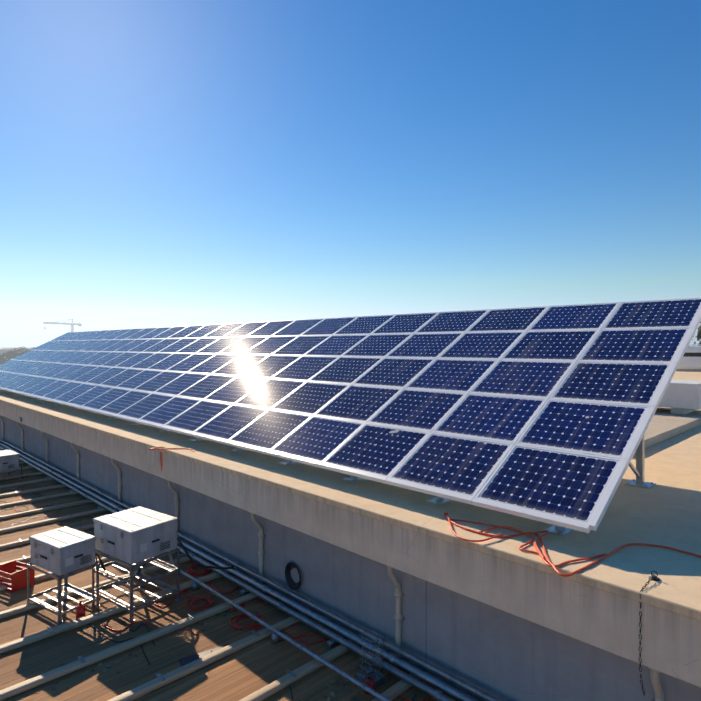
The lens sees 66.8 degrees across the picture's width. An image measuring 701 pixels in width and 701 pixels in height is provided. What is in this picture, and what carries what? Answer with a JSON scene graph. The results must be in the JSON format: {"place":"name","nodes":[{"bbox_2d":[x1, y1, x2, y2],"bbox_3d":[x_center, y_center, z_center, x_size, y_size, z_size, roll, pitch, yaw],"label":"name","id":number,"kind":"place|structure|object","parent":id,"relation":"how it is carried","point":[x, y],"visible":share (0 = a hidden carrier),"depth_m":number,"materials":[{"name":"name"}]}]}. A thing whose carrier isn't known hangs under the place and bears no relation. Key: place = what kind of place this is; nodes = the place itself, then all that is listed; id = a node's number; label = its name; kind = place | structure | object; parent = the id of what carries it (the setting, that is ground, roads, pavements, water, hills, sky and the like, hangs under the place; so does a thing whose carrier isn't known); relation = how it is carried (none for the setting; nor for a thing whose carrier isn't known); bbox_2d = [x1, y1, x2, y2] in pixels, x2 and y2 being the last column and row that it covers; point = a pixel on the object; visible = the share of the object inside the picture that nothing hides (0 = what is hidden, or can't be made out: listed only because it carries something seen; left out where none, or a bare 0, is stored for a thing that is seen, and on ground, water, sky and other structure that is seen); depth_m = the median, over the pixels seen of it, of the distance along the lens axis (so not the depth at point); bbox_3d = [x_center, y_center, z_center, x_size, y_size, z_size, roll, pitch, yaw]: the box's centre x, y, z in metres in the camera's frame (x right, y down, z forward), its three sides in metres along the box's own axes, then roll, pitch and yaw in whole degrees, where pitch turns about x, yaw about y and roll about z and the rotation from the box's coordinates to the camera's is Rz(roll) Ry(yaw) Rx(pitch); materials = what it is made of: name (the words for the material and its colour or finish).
{"place":"outdoors","nodes":[
{"label":"outdoors","id":0,"kind":"place"},
{"bbox_2d":[178,644,229,666],"bbox_3d":[-1.692,3.595,6.262,0.620,0.022,0.200,0,1,-33],"label":"plank","id":1,"kind":"object","parent":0,"point":[186,660],"visible":0.52,"depth_m":6.22,"materials":[{"name":"white wood"}]},
{"bbox_2d":[0,447,458,700],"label":"roof deck","id":2,"kind":"structure","parent":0,"point":[246,671],"depth_m":6.51,"materials":[{"name":"brown wood"}]},
{"bbox_2d":[0,450,27,480],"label":"equipment box stand","id":3,"kind":"object","parent":2,"relation":"on","point":[9,460],"visible":0.88,"depth_m":14.37,"materials":[{"name":"metal"}]},
{"bbox_2d":[0,560,34,592],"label":"red crate","id":4,"kind":"object","parent":2,"relation":"on","point":[9,573],"visible":0.96,"depth_m":8.03,"materials":[{"name":"plastic"}]},
{"bbox_2d":[0,479,60,525],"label":"cable tangle","id":5,"kind":"object","parent":2,"relation":"on","point":[23,505],"visible":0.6,"depth_m":12.04,"materials":[{"name":"orange rubber"}]},
{"bbox_2d":[27,526,109,623],"bbox_3d":[-3.961,3.105,7.599,0.875,1.004,0.901,0,1,33],"label":"equipment box stand","id":6,"kind":"object","parent":2,"relation":"on","point":[65,550],"visible":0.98,"depth_m":7.33,"materials":[{"name":"metal"}]},
{"bbox_2d":[76,599,85,616],"bbox_3d":[-3.675,3.501,7.235,0.118,0.191,0.118,0,1,-8],"label":"red canister","id":7,"kind":"object","parent":2,"relation":"on","point":[80,609],"visible":1,"depth_m":7.20,"materials":[{"name":"plastic"}]},
{"bbox_2d":[92,506,181,622],"bbox_3d":[-2.997,3.009,7.773,1.035,1.214,1.111,0,1,36],"label":"equipment box stand","id":8,"kind":"object","parent":2,"relation":"on","point":[138,534],"visible":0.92,"depth_m":7.44,"materials":[{"name":"metal"}]},
{"bbox_2d":[95,537,233,582],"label":"flex conduits","id":9,"kind":"object","parent":8,"relation":"attached to","point":[185,551],"visible":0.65,"depth_m":7.89,"materials":[{"name":"grey metal"}]},
{"bbox_2d":[0,477,296,680],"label":"pipe brackets","id":10,"kind":"object","parent":2,"relation":"on","point":[83,660],"visible":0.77,"depth_m":6.66,"materials":[{"name":"metal"}]},
{"bbox_2d":[26,480,292,699],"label":"cables","id":11,"kind":"object","parent":2,"relation":"on","point":[126,626],"visible":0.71,"depth_m":6.69,"materials":[{"name":"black rubber"}]},
{"bbox_2d":[10,511,388,700],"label":"deck litter","id":12,"kind":"object","parent":2,"relation":"on","point":[332,681],"visible":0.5,"depth_m":6.05,"materials":[{"name":"brown"}]},
{"bbox_2d":[0,446,420,700],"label":"roof battens","id":13,"kind":"object","parent":2,"relation":"on","point":[397,689],"visible":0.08,"depth_m":6.68,"materials":[{"name":"grey metal"}]},
{"bbox_2d":[168,550,390,700],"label":"roof conduit","id":14,"kind":"object","parent":13,"relation":"on","point":[277,636],"visible":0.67,"depth_m":6.52,"materials":[{"name":"grey metal"}]},
{"bbox_2d":[14,485,431,700],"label":"red cables","id":15,"kind":"object","parent":2,"relation":"on","point":[236,626],"visible":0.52,"depth_m":7.15,"materials":[{"name":"red rubber"}]},
{"bbox_2d":[0,439,500,700],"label":"pipes","id":16,"kind":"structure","parent":2,"relation":"on","point":[392,659],"depth_m":6.86,"materials":[{"name":"grey metal"}]},
{"bbox_2d":[363,671,374,693],"bbox_3d":[0.197,3.515,5.635,0.118,0.191,0.118,0,1,32],"label":"red canister","id":17,"kind":"object","parent":2,"relation":"on","point":[369,681],"visible":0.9,"depth_m":5.61,"materials":[{"name":"plastic"}]},
{"bbox_2d":[357,629,384,687],"bbox_3d":[0.222,3.359,5.794,0.200,0.504,0.240,0,1,-45],"label":"wire cage","id":18,"kind":"object","parent":2,"relation":"on","point":[377,676],"visible":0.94,"depth_m":5.77,"materials":[{"name":"metal"}]},
{"bbox_2d":[0,415,700,700],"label":"building wall","id":19,"kind":"structure","parent":0,"point":[499,654],"depth_m":6.18,"materials":[{"name":"grey paint"}]},
{"bbox_2d":[285,562,300,589],"bbox_3d":[-0.797,3.152,7.440,0.080,0.381,0.342,0,1,-45],"label":"cable coil","id":20,"kind":"object","parent":19,"relation":"attached to","point":[291,583],"depth_m":7.48,"materials":[{"name":"black rubber"}]},
{"bbox_2d":[0,417,663,700],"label":"downpipes","id":21,"kind":"object","parent":19,"relation":"attached to","point":[654,674],"visible":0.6,"depth_m":7.90,"materials":[{"name":"metal"}]},
{"bbox_2d":[0,371,700,687],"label":"roof slab","id":22,"kind":"structure","parent":19,"relation":"on","point":[408,531],"depth_m":5.64,"materials":[{"name":"paint"}]},
{"bbox_2d":[148,447,194,470],"bbox_3d":[-3.157,1.977,9.537,0.941,0.446,0.278,0,1,13],"label":"cable","id":23,"kind":"object","parent":22,"relation":"on","point":[163,448],"visible":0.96,"depth_m":9.56,"materials":[{"name":"orange"}]},
{"bbox_2d":[0,390,655,535],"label":"panel support brackets","id":24,"kind":"object","parent":22,"relation":"on","point":[638,470],"visible":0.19,"depth_m":7.09,"materials":[{"name":"metal"}]},
{"bbox_2d":[0,298,700,532],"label":"solar array","id":25,"kind":"object","parent":24,"relation":"on","point":[544,414],"visible":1,"depth_m":8.31,"materials":[{"name":"glass"}]},
{"bbox_2d":[444,512,700,576],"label":"orange cable","id":26,"kind":"object","parent":22,"relation":"on","point":[548,562],"visible":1,"depth_m":4.94,"materials":[{"name":"orange plastic"}]},
{"bbox_2d":[638,571,659,695],"bbox_3d":[2.314,2.197,4.134,0.391,0.873,0.078,0,1,-45],"label":"hanging chain","id":27,"kind":"object","parent":22,"relation":"on","point":[653,578],"visible":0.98,"depth_m":4.02,"materials":[{"name":"grey metal"}]},
{"bbox_2d":[635,407,700,452],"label":"roof slab","id":28,"kind":"structure","parent":22,"relation":"on","point":[665,423],"depth_m":11.63,"materials":[{"name":"beige concrete"}]},
{"bbox_2d":[658,380,700,413],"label":"rooftop unit","id":29,"kind":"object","parent":28,"relation":"on","point":[681,396],"depth_m":13.07,"materials":[{"name":"metal"}]},
{"bbox_2d":[676,346,700,371],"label":"rooftop building","id":30,"kind":"structure","parent":22,"relation":"on","point":[690,361],"depth_m":26.51,"materials":[{"name":"white paint"}]},
{"bbox_2d":[0,0,700,346],"label":"sky","id":31,"kind":"structure","parent":0,"point":[164,163],"materials":[{"name":"blue"}]},
{"label":"terrain","id":32,"kind":"structure","parent":0,"visible":0},
{"bbox_2d":[0,355,5,363],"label":"building","id":33,"kind":"structure","parent":32,"relation":"on","point":[2,357],"depth_m":206.30,"materials":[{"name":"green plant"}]},
{"bbox_2d":[0,348,31,354],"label":"hills","id":34,"kind":"structure","parent":32,"relation":"on","point":[2,350],"depth_m":285.33,"materials":[{"name":"beige"}]},
{"bbox_2d":[3,348,28,353],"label":"tree","id":35,"kind":"object","parent":32,"relation":"on","point":[18,350],"visible":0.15,"depth_m":240.00,"materials":[{"name":"green plant"}]},
{"bbox_2d":[6,350,26,359],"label":"tree","id":36,"kind":"object","parent":32,"relation":"on","point":[13,355],"visible":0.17,"depth_m":211.28,"materials":[{"name":"green plant"}]},
{"bbox_2d":[43,319,81,331],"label":"tower crane","id":37,"kind":"object","parent":32,"relation":"on","point":[72,324],"visible":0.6,"depth_m":702.98,"materials":[{"name":"white metal"}]},
{"bbox_2d":[692,322,700,345],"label":"tree","id":38,"kind":"object","parent":32,"relation":"on","point":[698,335],"visible":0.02,"depth_m":78.86,"materials":[{"name":"green plant"}]}
]}

